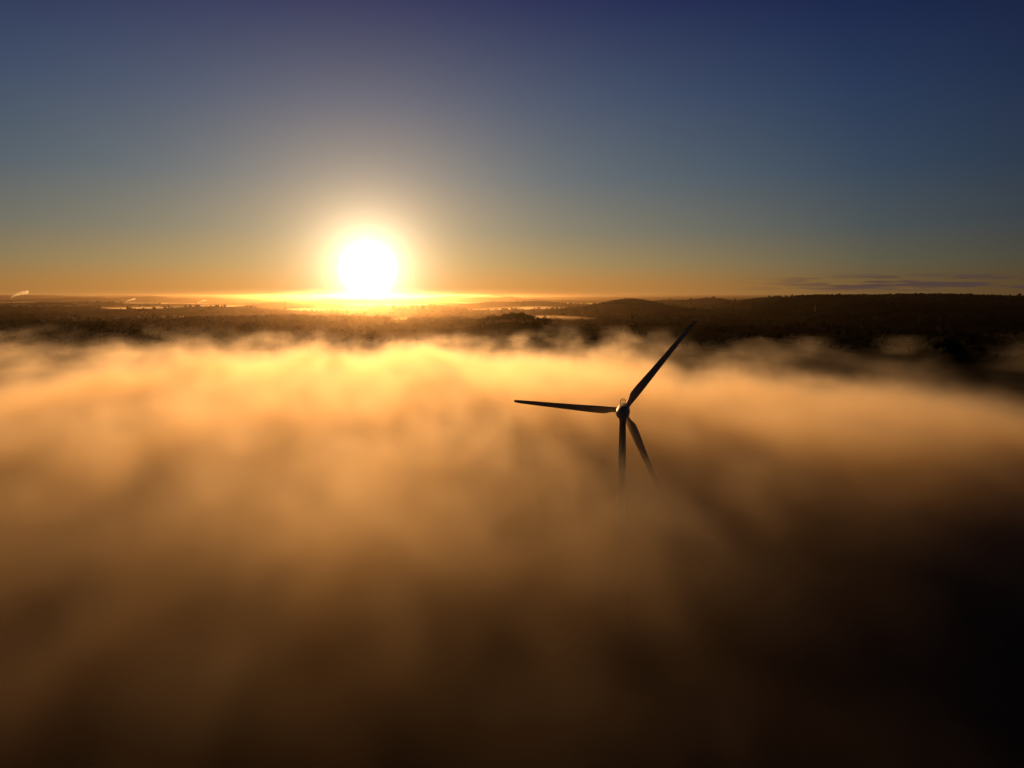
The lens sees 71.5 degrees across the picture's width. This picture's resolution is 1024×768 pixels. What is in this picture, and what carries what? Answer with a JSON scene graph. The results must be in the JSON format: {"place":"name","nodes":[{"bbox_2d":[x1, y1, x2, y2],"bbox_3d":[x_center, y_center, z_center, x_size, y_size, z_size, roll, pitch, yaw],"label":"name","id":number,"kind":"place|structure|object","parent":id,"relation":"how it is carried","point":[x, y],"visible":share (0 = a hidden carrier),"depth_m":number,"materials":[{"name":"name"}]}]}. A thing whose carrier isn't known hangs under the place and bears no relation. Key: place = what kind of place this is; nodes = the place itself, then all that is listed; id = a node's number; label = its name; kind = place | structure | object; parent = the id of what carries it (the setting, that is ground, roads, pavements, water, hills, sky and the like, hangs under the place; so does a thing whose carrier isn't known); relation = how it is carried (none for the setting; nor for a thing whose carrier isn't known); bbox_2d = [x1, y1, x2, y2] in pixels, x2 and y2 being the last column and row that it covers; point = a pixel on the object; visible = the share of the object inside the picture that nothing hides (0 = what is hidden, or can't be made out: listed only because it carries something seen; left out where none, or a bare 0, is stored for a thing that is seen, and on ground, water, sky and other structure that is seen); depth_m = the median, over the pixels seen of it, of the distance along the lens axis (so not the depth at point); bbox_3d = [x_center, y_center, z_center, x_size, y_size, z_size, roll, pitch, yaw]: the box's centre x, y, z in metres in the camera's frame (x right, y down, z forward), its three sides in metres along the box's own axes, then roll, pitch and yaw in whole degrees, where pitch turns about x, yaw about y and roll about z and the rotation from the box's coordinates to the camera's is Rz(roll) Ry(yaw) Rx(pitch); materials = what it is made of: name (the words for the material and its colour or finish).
{"place":"outdoors","nodes":[
{"label":"outdoors","id":0,"kind":"place"},
{"bbox_2d":[0,295,1023,767],"bbox_3d":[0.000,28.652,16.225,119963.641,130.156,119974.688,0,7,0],"label":"ground","id":1,"kind":"structure","parent":0,"point":[348,555],"depth_m":220.08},
{"bbox_2d":[1,303,20,306],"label":"factory building","id":2,"kind":"structure","parent":1,"relation":"on","point":[10,304],"depth_m":4803.75,"materials":[{"name":"brown"}]},
{"bbox_2d":[19,303,35,305],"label":"factory building","id":3,"kind":"structure","parent":1,"relation":"on","point":[26,304],"depth_m":4855.12,"materials":[{"name":"brown"}]},
{"bbox_2d":[42,303,62,304],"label":"factory building","id":4,"kind":"structure","parent":1,"relation":"on","point":[52,303],"depth_m":4840.81,"materials":[{"name":"brown"}]},
{"bbox_2d":[57,304,76,305],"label":"factory building","id":5,"kind":"structure","parent":1,"relation":"on","point":[67,304],"depth_m":4779.12,"materials":[{"name":"brown"}]},
{"bbox_2d":[142,303,159,306],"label":"factory building","id":6,"kind":"structure","parent":1,"relation":"on","point":[150,305],"depth_m":4854.76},
{"bbox_2d":[0,314,480,348],"bbox_3d":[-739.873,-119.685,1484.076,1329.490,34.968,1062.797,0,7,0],"label":"shelterbelt","id":7,"kind":"object","parent":1,"relation":"on","point":[316,319],"visible":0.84,"depth_m":1708.15,"materials":[{"name":"green plant"}]},
{"bbox_2d":[0,293,1023,358],"bbox_3d":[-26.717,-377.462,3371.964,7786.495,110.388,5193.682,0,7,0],"label":"woodland","id":8,"kind":"object","parent":1,"relation":"on","point":[899,330],"visible":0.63,"depth_m":1413.29,"materials":[{"name":"green plant"}]},
{"bbox_2d":[528,316,535,324],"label":"broadleaf tree","id":9,"kind":"object","parent":1,"relation":"on","point":[531,318],"visible":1,"depth_m":1455.66,"materials":[{"name":"green plant"}]},
{"bbox_2d":[514,320,695,633],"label":"wind turbine","id":10,"kind":"object","parent":1,"relation":"on","point":[622,411],"visible":1,"depth_m":160.09,"materials":[{"name":"paint"}]},
{"bbox_2d":[522,293,1023,315],"bbox_3d":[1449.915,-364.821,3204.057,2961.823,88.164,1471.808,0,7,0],"label":"ridge wood","id":11,"kind":"object","parent":1,"relation":"on","point":[770,306],"visible":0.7,"depth_m":2772.55,"materials":[{"name":"green plant"}]},
{"bbox_2d":[0,0,1023,296],"label":"sky","id":12,"kind":"structure","parent":0,"point":[519,148],"materials":[{"name":"blue"}]}
]}

